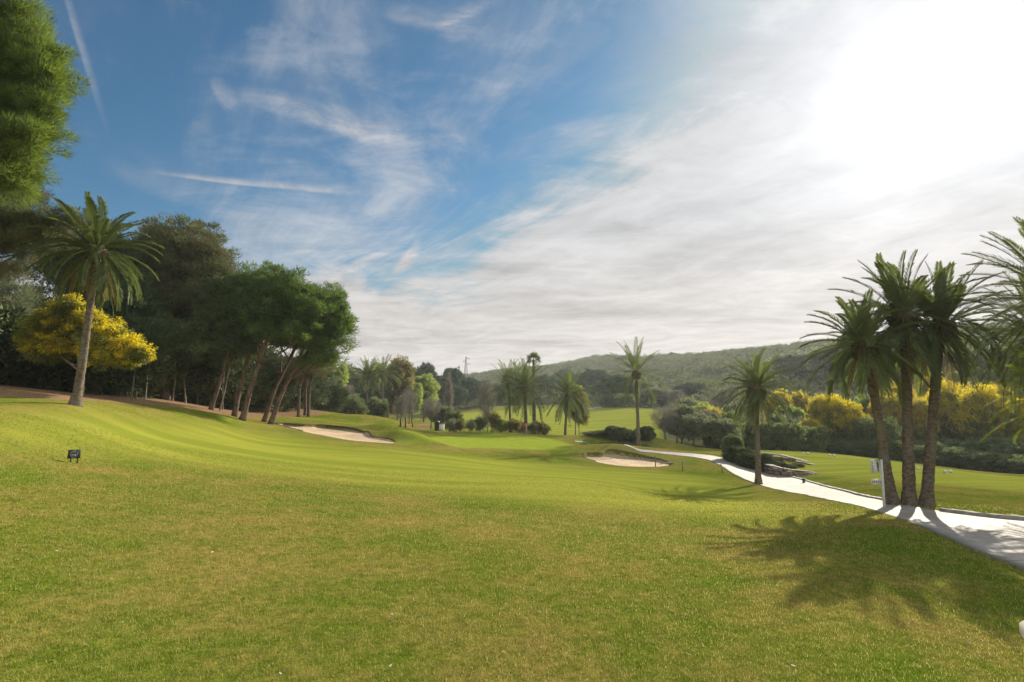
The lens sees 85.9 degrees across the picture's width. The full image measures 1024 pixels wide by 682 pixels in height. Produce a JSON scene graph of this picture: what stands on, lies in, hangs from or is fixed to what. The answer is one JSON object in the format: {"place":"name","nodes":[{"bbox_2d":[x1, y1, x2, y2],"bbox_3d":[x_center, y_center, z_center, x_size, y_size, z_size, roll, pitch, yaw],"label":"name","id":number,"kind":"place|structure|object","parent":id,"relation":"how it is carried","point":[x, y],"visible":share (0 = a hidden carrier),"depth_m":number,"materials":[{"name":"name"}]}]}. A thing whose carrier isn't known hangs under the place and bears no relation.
{"place":"outdoors","nodes":[
{"label":"outdoors","id":0,"kind":"place"},
{"bbox_2d":[0,327,1023,681],"bbox_3d":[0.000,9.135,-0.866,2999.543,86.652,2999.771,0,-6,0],"label":"lawn","id":1,"kind":"structure","parent":0,"point":[420,447],"depth_m":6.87,"materials":[{"name":"green plant"}]},
{"bbox_2d":[0,258,46,383],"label":"conifer","id":2,"kind":"object","parent":1,"relation":"on","point":[8,296],"visible":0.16,"depth_m":24.38,"materials":[{"name":"green plant"}]},
{"bbox_2d":[0,301,59,387],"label":"evergreen shrub","id":3,"kind":"object","parent":1,"relation":"on","point":[8,313],"visible":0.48,"depth_m":21.89,"materials":[{"name":"green plant"}]},
{"bbox_2d":[0,319,76,389],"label":"evergreen shrub","id":4,"kind":"object","parent":1,"relation":"on","point":[47,375],"visible":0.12,"depth_m":22.86,"materials":[{"name":"green plant"}]},
{"bbox_2d":[0,0,92,211],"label":"pine tree","id":5,"kind":"object","parent":1,"relation":"on","point":[35,79],"visible":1,"depth_m":14.52,"materials":[{"name":"green plant"}]},
{"bbox_2d":[0,186,93,284],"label":"pine tree","id":6,"kind":"object","parent":1,"relation":"on","point":[14,221],"visible":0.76,"depth_m":19.21,"materials":[{"name":"green plant"}]},
{"bbox_2d":[17,359,124,393],"bbox_3d":[-20.489,0.827,25.120,5.736,3.474,4.632,-6,-9,44],"label":"evergreen shrub","id":7,"kind":"object","parent":1,"relation":"on","point":[94,375],"visible":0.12,"depth_m":24.41,"materials":[{"name":"green plant"}]},
{"bbox_2d":[11,292,157,396],"bbox_3d":[-16.634,0.164,21.745,6.082,4.297,2.888,-1,-6,9],"label":"mimosa tree","id":8,"kind":"object","parent":1,"relation":"on","point":[52,333],"visible":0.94,"depth_m":21.07,"materials":[{"name":"yellow plant"}]},
{"bbox_2d":[14,191,164,406],"bbox_3d":[-13.812,-1.341,18.261,3.782,7.166,3.656,0,-6,0],"label":"date palm","id":9,"kind":"object","parent":1,"relation":"on","point":[96,230],"visible":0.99,"depth_m":18.09,"materials":[{"name":"green plant"}]},
{"bbox_2d":[24,219,177,393],"bbox_3d":[-22.988,-1.922,30.332,7.987,10.114,5.116,0,-6,0],"label":"pine tree","id":10,"kind":"object","parent":1,"relation":"on","point":[149,302],"visible":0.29,"depth_m":29.79,"materials":[{"name":"green plant"}]},
{"bbox_2d":[52,315,165,397],"bbox_3d":[-20.514,0.776,27.027,5.456,4.692,5.384,-3,-7,29],"label":"evergreen shrub","id":11,"kind":"object","parent":1,"relation":"on","point":[142,373],"visible":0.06,"depth_m":27.35,"materials":[{"name":"green plant"}]},
{"bbox_2d":[102,350,174,398],"bbox_3d":[-21.402,1.214,29.996,5.444,4.154,4.850,3,-7,-22],"label":"evergreen shrub","id":12,"kind":"object","parent":1,"relation":"on","point":[155,383],"visible":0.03,"depth_m":30.44,"materials":[{"name":"green plant"}]},
{"bbox_2d":[126,318,175,398],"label":"slim tree","id":13,"kind":"object","parent":1,"relation":"on","point":[155,339],"visible":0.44,"depth_m":27.24,"materials":[{"name":"green plant"}]},
{"bbox_2d":[126,352,192,397],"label":"evergreen shrub","id":14,"kind":"object","parent":1,"relation":"on","point":[172,367],"visible":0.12,"depth_m":32.95,"materials":[{"name":"green plant"}]},
{"bbox_2d":[142,311,188,398],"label":"slim tree","id":15,"kind":"object","parent":1,"relation":"on","point":[172,344],"visible":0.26,"depth_m":28.79,"materials":[{"name":"green plant"}]},
{"bbox_2d":[134,354,219,401],"bbox_3d":[-22.207,1.628,34.862,5.982,5.214,7.633,0,-6,0],"label":"evergreen shrub","id":16,"kind":"object","parent":1,"relation":"on","point":[190,375],"visible":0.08,"depth_m":35.01,"materials":[{"name":"green plant"}]},
{"bbox_2d":[122,211,242,400],"bbox_3d":[-20.352,-2.089,33.451,7.446,11.683,5.928,-3,-7,23],"label":"pine tree","id":17,"kind":"object","parent":1,"relation":"on","point":[185,258],"visible":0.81,"depth_m":32.46,"materials":[{"name":"green plant"}]},
{"bbox_2d":[167,315,200,400],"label":"slim tree","id":18,"kind":"object","parent":1,"relation":"on","point":[186,347],"visible":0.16,"depth_m":33.10,"materials":[{"name":"green plant"}]},
{"bbox_2d":[149,361,220,405],"bbox_3d":[-22.411,1.856,36.992,6.375,5.452,6.323,0,-6,-4],"label":"evergreen shrub","id":19,"kind":"object","parent":1,"relation":"on","point":[195,398],"visible":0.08,"depth_m":36.08,"materials":[{"name":"green plant"}]},
{"bbox_2d":[170,334,208,402],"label":"slim tree","id":20,"kind":"object","parent":1,"relation":"on","point":[193,356],"visible":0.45,"depth_m":33.99,"materials":[{"name":"green plant"}]},
{"bbox_2d":[171,350,262,407],"bbox_3d":[-21.537,2.284,38.029,6.793,5.096,7.369,-2,-6,15],"label":"evergreen shrub","id":21,"kind":"object","parent":1,"relation":"on","point":[232,382],"visible":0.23,"depth_m":36.96,"materials":[{"name":"green plant"}]},
{"bbox_2d":[178,275,263,409],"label":"pine tree","id":22,"kind":"object","parent":1,"relation":"on","point":[225,338],"visible":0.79,"depth_m":29.97,"materials":[{"name":"green plant"}]},
{"bbox_2d":[206,349,251,410],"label":"slim tree","id":23,"kind":"object","parent":1,"relation":"on","point":[215,355],"visible":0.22,"depth_m":33.35,"materials":[{"name":"green plant"}]},
{"bbox_2d":[205,354,253,409],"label":"slim tree","id":24,"kind":"object","parent":1,"relation":"on","point":[212,364],"visible":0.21,"depth_m":35.79,"materials":[{"name":"green plant"}]},
{"bbox_2d":[194,361,268,409],"bbox_3d":[-21.271,2.676,39.795,6.281,5.474,6.802,0,-6,1],"label":"evergreen shrub","id":25,"kind":"object","parent":1,"relation":"on","point":[258,385],"visible":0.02,"depth_m":40.23,"materials":[{"name":"green plant"}]},
{"bbox_2d":[205,259,282,416],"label":"pine tree","id":26,"kind":"object","parent":1,"relation":"on","point":[241,277],"visible":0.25,"depth_m":30.52,"materials":[{"name":"green plant"}]},
{"bbox_2d":[217,345,285,412],"bbox_3d":[-21.588,2.851,42.900,8.774,5.971,6.972,-2,-7,21],"label":"evergreen shrub","id":27,"kind":"object","parent":1,"relation":"on","point":[265,394],"visible":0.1,"depth_m":42.28,"materials":[{"name":"green plant"}]},
{"bbox_2d":[239,359,297,410],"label":"evergreen shrub","id":28,"kind":"object","parent":1,"relation":"on","point":[292,390],"visible":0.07,"depth_m":45.63,"materials":[{"name":"green plant"}]},
{"bbox_2d":[228,259,333,420],"bbox_3d":[-12.726,0.020,30.284,5.805,9.014,4.456,0,-6,0],"label":"pine tree","id":29,"kind":"object","parent":1,"relation":"on","point":[284,306],"visible":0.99,"depth_m":29.70,"materials":[{"name":"green plant"}]},
{"bbox_2d":[261,316,332,421],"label":"pine tree","id":30,"kind":"object","parent":1,"relation":"on","point":[282,344],"visible":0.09,"depth_m":32.78,"materials":[{"name":"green plant"}]},
{"bbox_2d":[274,360,321,410],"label":"evergreen shrub","id":31,"kind":"object","parent":1,"relation":"on","point":[315,392],"visible":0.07,"depth_m":49.03,"materials":[{"name":"green plant"}]},
{"bbox_2d":[282,349,322,416],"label":"pine tree","id":32,"kind":"object","parent":1,"relation":"on","point":[299,381],"visible":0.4,"depth_m":43.73,"materials":[{"name":"green plant"}]},
{"bbox_2d":[284,366,335,409],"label":"evergreen shrub","id":33,"kind":"object","parent":1,"relation":"on","point":[320,400],"visible":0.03,"depth_m":55.86,"materials":[{"name":"green plant"}]},
{"bbox_2d":[267,280,359,423],"bbox_3d":[-11.180,0.699,31.955,4.755,8.628,3.868,4,-8,-36],"label":"pine tree","id":34,"kind":"object","parent":1,"relation":"on","point":[339,325],"visible":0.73,"depth_m":31.82,"materials":[{"name":"green plant"}]},
{"bbox_2d":[294,349,337,416],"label":"pine tree","id":35,"kind":"object","parent":1,"relation":"on","point":[309,392],"visible":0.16,"depth_m":44.81,"materials":[{"name":"green plant"}]},
{"bbox_2d":[310,381,349,412],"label":"evergreen shrub","id":36,"kind":"object","parent":1,"relation":"on","point":[339,398],"visible":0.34,"depth_m":58.84,"materials":[{"name":"green plant"}]},
{"bbox_2d":[274,422,395,442],"bbox_3d":[-10.349,5.204,31.421,4.179,1.062,9.230,6,-8,-43],"label":"sand bunker","id":37,"kind":"object","parent":1,"relation":"on","point":[351,434],"visible":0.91,"depth_m":31.91},
{"bbox_2d":[331,364,350,389],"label":"leafy tree","id":38,"kind":"object","parent":1,"relation":"on","point":[343,376],"visible":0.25,"depth_m":84.41,"materials":[{"name":"green plant"}]},
{"bbox_2d":[343,397,369,414],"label":"shrub","id":39,"kind":"object","parent":1,"relation":"on","point":[355,405],"visible":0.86,"depth_m":66.60,"materials":[{"name":"green plant"}]},
{"bbox_2d":[346,363,368,393],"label":"leafy tree","id":40,"kind":"object","parent":1,"relation":"on","point":[358,390],"visible":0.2,"depth_m":88.13,"materials":[{"name":"green plant"}]},
{"bbox_2d":[347,355,385,403],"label":"date palm","id":41,"kind":"object","parent":1,"relation":"on","point":[367,370],"visible":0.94,"depth_m":79.49,"materials":[{"name":"green plant"}]},
{"bbox_2d":[366,396,389,417],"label":"shrub","id":42,"kind":"object","parent":1,"relation":"on","point":[376,406],"visible":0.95,"depth_m":70.54,"materials":[{"name":"green plant"}]},
{"bbox_2d":[362,354,403,398],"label":"date palm","id":43,"kind":"object","parent":1,"relation":"on","point":[381,367],"visible":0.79,"depth_m":81.58,"materials":[{"name":"green plant"}]},
{"bbox_2d":[383,354,416,420],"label":"leafy tree","id":44,"kind":"object","parent":1,"relation":"on","point":[405,369],"visible":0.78,"depth_m":87.03,"materials":[{"name":"green plant"}]},
{"bbox_2d":[393,392,410,421],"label":"bare tree","id":45,"kind":"object","parent":1,"relation":"on","point":[401,406],"visible":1,"depth_m":71.11,"materials":[{"name":"grey plant"}]},
{"bbox_2d":[399,382,424,422],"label":"leafy tree","id":46,"kind":"object","parent":1,"relation":"on","point":[419,393],"visible":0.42,"depth_m":87.06,"materials":[{"name":"green plant"}]},
{"bbox_2d":[413,373,440,421],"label":"leafy tree","id":47,"kind":"object","parent":1,"relation":"on","point":[429,385],"visible":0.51,"depth_m":90.83,"materials":[{"name":"green plant"}]},
{"bbox_2d":[418,396,441,427],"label":"bare tree","id":48,"kind":"object","parent":1,"relation":"on","point":[430,413],"visible":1,"depth_m":65.27,"materials":[{"name":"grey plant"}]},
{"bbox_2d":[432,374,456,405],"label":"pine tree","id":49,"kind":"object","parent":1,"relation":"on","point":[441,380],"visible":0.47,"depth_m":127.65,"materials":[{"name":"green plant"}]},
{"bbox_2d":[443,384,469,406],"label":"pine tree","id":50,"kind":"object","parent":1,"relation":"on","point":[461,394],"visible":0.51,"depth_m":132.42,"materials":[{"name":"green plant"}]},
{"bbox_2d":[458,376,482,408],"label":"pine tree","id":51,"kind":"object","parent":1,"relation":"on","point":[472,385],"visible":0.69,"depth_m":142.98,"materials":[{"name":"green plant"}]},
{"bbox_2d":[475,377,497,428],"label":"bare tree","id":52,"kind":"object","parent":1,"relation":"on","point":[483,397],"visible":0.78,"depth_m":65.46,"materials":[{"name":"grey plant"}]},
{"bbox_2d":[482,358,537,432],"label":"date palm","id":53,"kind":"object","parent":1,"relation":"on","point":[507,382],"visible":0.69,"depth_m":52.58,"materials":[{"name":"green plant"}]},
{"bbox_2d":[494,356,557,433],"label":"date palm","id":54,"kind":"object","parent":1,"relation":"on","point":[526,378],"visible":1,"depth_m":49.41,"materials":[{"name":"green plant"}]},
{"bbox_2d":[531,375,563,403],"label":"tree","id":55,"kind":"object","parent":1,"relation":"on","point":[555,380],"visible":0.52,"depth_m":166.81,"materials":[{"name":"green plant"}]},
{"bbox_2d":[538,367,596,434],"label":"date palm","id":56,"kind":"object","parent":1,"relation":"on","point":[566,389],"visible":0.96,"depth_m":52.32,"materials":[{"name":"green plant"}]},
{"bbox_2d":[568,386,591,434],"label":"leafy tree","id":57,"kind":"object","parent":1,"relation":"on","point":[575,418],"visible":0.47,"depth_m":57.81,"materials":[{"name":"green plant"}]},
{"bbox_2d":[576,367,607,397],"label":"pine tree","id":58,"kind":"object","parent":1,"relation":"on","point":[593,376],"visible":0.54,"depth_m":171.54,"materials":[{"name":"green plant"}]},
{"bbox_2d":[595,374,633,394],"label":"tree","id":59,"kind":"object","parent":1,"relation":"on","point":[608,382],"visible":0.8,"depth_m":125.75,"materials":[{"name":"green plant"}]},
{"bbox_2d":[609,393,635,407],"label":"shrub","id":60,"kind":"object","parent":1,"relation":"on","point":[617,399],"visible":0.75,"depth_m":118.13,"materials":[{"name":"green plant"}]},
{"bbox_2d":[581,449,672,466],"bbox_3d":[6.516,6.846,31.762,4.951,0.605,6.861,0,-6,0],"label":"sand bunker","id":61,"kind":"object","parent":1,"relation":"on","point":[621,460],"visible":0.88,"depth_m":33.28},
{"bbox_2d":[596,336,670,445],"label":"date palm","id":62,"kind":"object","parent":1,"relation":"on","point":[635,374],"visible":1,"depth_m":39.70,"materials":[{"name":"green plant"}]},
{"bbox_2d":[648,404,681,439],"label":"tree","id":63,"kind":"object","parent":1,"relation":"on","point":[664,423],"visible":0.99,"depth_m":46.41,"materials":[{"name":"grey plant"}]},
{"bbox_2d":[663,403,698,443],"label":"leafy tree","id":64,"kind":"object","parent":1,"relation":"on","point":[681,409],"visible":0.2,"depth_m":47.70,"materials":[{"name":"green plant"}]},
{"bbox_2d":[673,383,706,396],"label":"tree","id":65,"kind":"object","parent":1,"relation":"on","point":[688,389],"visible":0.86,"depth_m":127.00,"materials":[{"name":"green plant"}]},
{"bbox_2d":[675,412,711,445],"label":"leafy tree","id":66,"kind":"object","parent":1,"relation":"on","point":[695,425],"visible":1,"depth_m":44.86,"materials":[{"name":"green plant"}]},
{"bbox_2d":[399,321,1023,412],"bbox_3d":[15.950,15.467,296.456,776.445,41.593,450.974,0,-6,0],"label":"hillside scrub","id":67,"kind":"object","parent":1,"relation":"on","point":[705,369],"visible":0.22,"depth_m":193.90,"materials":[{"name":"green plant"}]},
{"bbox_2d":[696,383,745,410],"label":"bare tree","id":68,"kind":"object","parent":1,"relation":"on","point":[719,403],"visible":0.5,"depth_m":73.84,"materials":[{"name":"grey plant"}]},
{"bbox_2d":[706,415,744,443],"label":"leafy tree","id":69,"kind":"object","parent":1,"relation":"on","point":[719,429],"visible":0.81,"depth_m":43.91,"materials":[{"name":"green plant"}]},
{"bbox_2d":[702,410,749,448],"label":"shrub","id":70,"kind":"object","parent":1,"relation":"on","point":[730,414],"visible":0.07,"depth_m":49.02,"materials":[{"name":"green plant"}]},
{"bbox_2d":[720,433,743,458],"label":"clipped shrub","id":71,"kind":"object","parent":1,"relation":"on","point":[730,439],"visible":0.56,"depth_m":32.53,"materials":[{"name":"green plant"}]},
{"bbox_2d":[724,445,754,462],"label":"hedge bush","id":72,"kind":"object","parent":1,"relation":"on","point":[731,450],"visible":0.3,"depth_m":31.48,"materials":[{"name":"green plant"}]},
{"bbox_2d":[740,420,777,449],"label":"shrub","id":73,"kind":"object","parent":1,"relation":"on","point":[766,440],"visible":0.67,"depth_m":44.78,"materials":[{"name":"green plant"}]},
{"bbox_2d":[712,347,807,483],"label":"date palm","id":74,"kind":"object","parent":1,"relation":"on","point":[756,392],"visible":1,"depth_m":25.30,"materials":[{"name":"green plant"}]},
{"bbox_2d":[769,421,807,450],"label":"shrub","id":75,"kind":"object","parent":1,"relation":"on","point":[792,434],"visible":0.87,"depth_m":44.31,"materials":[{"name":"green plant"}]},
{"bbox_2d":[763,464,817,476],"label":"stone wall","id":76,"kind":"structure","parent":1,"relation":"on","point":[769,469],"depth_m":28.52,"materials":[{"name":"grey stone"}]},
{"bbox_2d":[761,349,821,378],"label":"leafy tree","id":77,"kind":"object","parent":1,"relation":"on","point":[795,360],"visible":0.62,"depth_m":136.31,"materials":[{"name":"green plant"}]},
{"bbox_2d":[790,390,810,419],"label":"mimosa tree","id":78,"kind":"object","parent":1,"relation":"on","point":[798,403],"visible":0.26,"depth_m":61.94,"materials":[{"name":"yellow plant"}]},
{"bbox_2d":[790,425,831,452],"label":"shrub","id":79,"kind":"object","parent":1,"relation":"on","point":[816,439],"visible":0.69,"depth_m":45.17,"materials":[{"name":"green plant"}]},
{"bbox_2d":[805,393,864,441],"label":"mimosa tree","id":80,"kind":"object","parent":1,"relation":"on","point":[834,415],"visible":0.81,"depth_m":49.50,"materials":[{"name":"yellow plant"}]},
{"bbox_2d":[805,340,885,374],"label":"leafy tree","id":81,"kind":"object","parent":1,"relation":"on","point":[814,363],"visible":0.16,"depth_m":119.27,"materials":[{"name":"green plant"}]},
{"bbox_2d":[832,444,876,456],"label":"shrub","id":82,"kind":"object","parent":1,"relation":"on","point":[854,450],"visible":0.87,"depth_m":45.58,"materials":[{"name":"green plant"}]},
{"bbox_2d":[798,289,939,504],"bbox_3d":[9.978,1.623,15.482,3.432,6.184,3.812,0,-6,0],"label":"date palm","id":83,"kind":"object","parent":1,"relation":"on","point":[863,347],"visible":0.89,"depth_m":15.27,"materials":[{"name":"green plant"}]},
{"bbox_2d":[846,416,901,455],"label":"shrub","id":84,"kind":"object","parent":1,"relation":"on","point":[864,431],"visible":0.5,"depth_m":46.82,"materials":[{"name":"green plant"}]},
{"bbox_2d":[870,459,885,506],"bbox_3d":[9.835,3.934,14.780,0.308,1.491,0.040,-1,-6,7],"label":"course sign","id":85,"kind":"object","parent":1,"relation":"on","point":[874,466],"visible":0.95,"depth_m":14.80,"materials":[{"name":"white paint"}]},
{"bbox_2d":[863,440,901,461],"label":"shrub","id":86,"kind":"object","parent":1,"relation":"on","point":[893,450],"visible":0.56,"depth_m":44.37,"materials":[{"name":"green plant"}]},
{"bbox_2d":[865,391,901,439],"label":"mimosa tree","id":87,"kind":"object","parent":1,"relation":"on","point":[891,406],"visible":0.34,"depth_m":52.62,"materials":[{"name":"yellow plant"}]},
{"bbox_2d":[828,249,1002,505],"bbox_3d":[11.191,1.012,15.610,4.116,7.313,4.114,0,-6,0],"label":"date palm","id":88,"kind":"object","parent":1,"relation":"on","point":[887,282],"visible":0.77,"depth_m":15.17,"materials":[{"name":"green plant"}]},
{"bbox_2d":[912,394,940,440],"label":"mimosa tree","id":89,"kind":"object","parent":1,"relation":"on","point":[920,412],"visible":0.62,"depth_m":49.98,"materials":[{"name":"yellow plant"}]},
{"bbox_2d":[921,380,964,439],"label":"mimosa tree","id":90,"kind":"object","parent":1,"relation":"on","point":[945,426],"visible":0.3,"depth_m":51.77,"materials":[{"name":"yellow plant"}]},
{"bbox_2d":[917,446,978,467],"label":"shrub","id":91,"kind":"object","parent":1,"relation":"on","point":[948,455],"visible":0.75,"depth_m":42.46,"materials":[{"name":"green plant"}]},
{"bbox_2d":[875,260,1023,506],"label":"date palm","id":92,"kind":"object","parent":1,"relation":"on","point":[926,498],"visible":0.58,"depth_m":15.15,"materials":[{"name":"green plant"}]},
{"bbox_2d":[925,437,984,467],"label":"shrub","id":93,"kind":"object","parent":1,"relation":"on","point":[954,442],"visible":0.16,"depth_m":44.67,"materials":[{"name":"green plant"}]},
{"bbox_2d":[944,381,1005,440],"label":"mimosa tree","id":94,"kind":"object","parent":1,"relation":"on","point":[971,415],"visible":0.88,"depth_m":48.44,"materials":[{"name":"yellow plant"}]},
{"bbox_2d":[948,448,1002,472],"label":"shrub","id":95,"kind":"object","parent":1,"relation":"on","point":[970,466],"visible":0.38,"depth_m":41.60,"materials":[{"name":"green plant"}]},
{"bbox_2d":[939,216,1023,403],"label":"date palm","id":96,"kind":"object","parent":1,"relation":"on","point":[1017,297],"visible":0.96,"depth_m":13.38,"materials":[{"name":"green plant"}]},
{"bbox_2d":[962,271,1023,413],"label":"date palm","id":97,"kind":"object","parent":1,"relation":"on","point":[1006,331],"visible":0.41,"depth_m":17.00,"materials":[{"name":"green plant"}]},
{"bbox_2d":[964,451,1023,473],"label":"shrub","id":98,"kind":"object","parent":1,"relation":"on","point":[999,462],"visible":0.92,"depth_m":39.96,"materials":[{"name":"green plant"}]},
{"bbox_2d":[978,349,1023,443],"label":"date palm","id":99,"kind":"object","parent":1,"relation":"on","point":[1000,408],"visible":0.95,"depth_m":13.71,"materials":[{"name":"green leaf"},{"name":"bark"}]},
{"bbox_2d":[983,436,1023,468],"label":"shrub","id":100,"kind":"object","parent":1,"relation":"on","point":[1004,445],"visible":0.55,"depth_m":42.16,"materials":[{"name":"green plant"}]},
{"bbox_2d":[997,395,1023,441],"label":"mimosa tree","id":101,"kind":"object","parent":1,"relation":"on","point":[1008,429],"visible":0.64,"depth_m":46.17,"materials":[{"name":"yellow plant"}]},
{"bbox_2d":[0,0,1023,375],"label":"sky","id":102,"kind":"structure","parent":0,"point":[485,182],"materials":[{"name":"blue"}]},
{"bbox_2d":[575,441,1023,638],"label":"cart path","id":103,"kind":"structure","parent":0,"point":[1001,539],"depth_m":12.64,"materials":[{"name":"concrete"}]},
{"bbox_2d":[939,508,1023,519],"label":"kerb","id":104,"kind":"structure","parent":103,"relation":"on","point":[1016,517],"depth_m":13.31,"materials":[{"name":"concrete"}]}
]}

